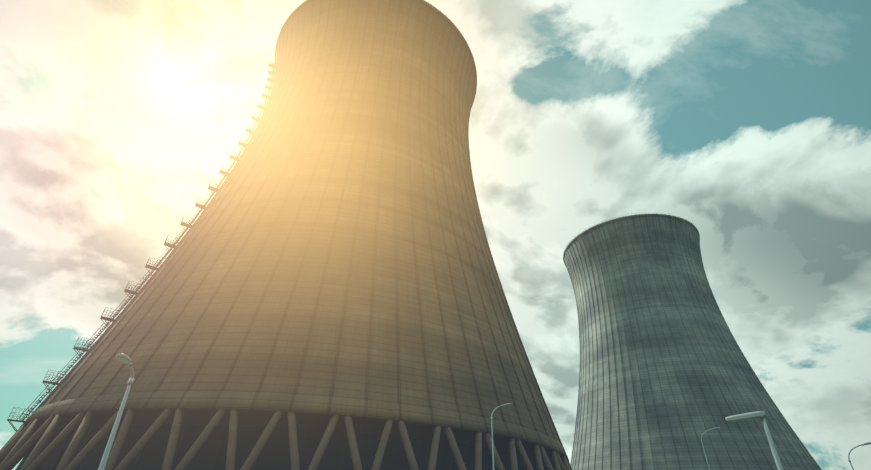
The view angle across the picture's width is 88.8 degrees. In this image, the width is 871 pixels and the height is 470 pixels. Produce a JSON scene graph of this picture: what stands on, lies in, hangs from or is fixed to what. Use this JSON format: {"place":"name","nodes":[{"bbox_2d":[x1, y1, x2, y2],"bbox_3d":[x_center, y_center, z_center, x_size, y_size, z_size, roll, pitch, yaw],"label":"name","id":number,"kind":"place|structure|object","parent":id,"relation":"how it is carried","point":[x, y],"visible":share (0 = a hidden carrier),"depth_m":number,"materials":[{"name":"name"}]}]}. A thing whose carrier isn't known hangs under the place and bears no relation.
{"place":"outdoors","nodes":[
{"label":"outdoors","id":0,"kind":"place"},
{"bbox_2d":[0,0,870,469],"label":"sky","id":1,"kind":"structure","parent":0,"point":[747,123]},
{"label":"ground","id":2,"kind":"structure","parent":0,"visible":0},
{"bbox_2d":[98,353,134,469],"bbox_3d":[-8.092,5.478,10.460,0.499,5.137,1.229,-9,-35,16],"label":"street lamp","id":3,"kind":"object","parent":2,"relation":"on","point":[123,358],"depth_m":11.35,"materials":[{"name":"white metal"}]},
{"bbox_2d":[0,0,571,469],"bbox_3d":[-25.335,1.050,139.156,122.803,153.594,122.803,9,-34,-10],"label":"cooling tower","id":4,"kind":"structure","parent":2,"relation":"on","point":[322,288],"depth_m":77.81,"materials":[{"name":"concrete"}]},
{"bbox_2d":[491,403,511,469],"bbox_3d":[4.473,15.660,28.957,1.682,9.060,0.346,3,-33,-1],"label":"street lamp","id":5,"kind":"object","parent":2,"relation":"on","point":[507,404],"depth_m":30.48,"materials":[{"name":"white metal"}]},
{"bbox_2d":[563,212,821,469],"bbox_3d":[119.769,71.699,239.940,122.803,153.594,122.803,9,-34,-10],"label":"cooling tower","id":6,"kind":"structure","parent":2,"relation":"on","point":[668,377],"depth_m":208.35,"materials":[{"name":"concrete"}]},
{"bbox_2d":[701,427,719,469],"bbox_3d":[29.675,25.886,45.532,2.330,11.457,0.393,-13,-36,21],"label":"street lamp","id":7,"kind":"object","parent":2,"relation":"on","point":[702,444],"depth_m":48.18,"materials":[{"name":"white metal"}]},
{"bbox_2d":[725,411,782,469],"bbox_3d":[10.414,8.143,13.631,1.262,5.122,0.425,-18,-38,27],"label":"street lamp","id":8,"kind":"object","parent":2,"relation":"on","point":[761,415],"depth_m":14.66,"materials":[{"name":"white metal"}]},
{"bbox_2d":[848,442,870,469],"bbox_3d":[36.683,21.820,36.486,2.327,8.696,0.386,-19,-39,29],"label":"street lamp","id":9,"kind":"object","parent":2,"relation":"on","point":[867,443],"depth_m":38.57,"materials":[{"name":"white metal"}]}
]}

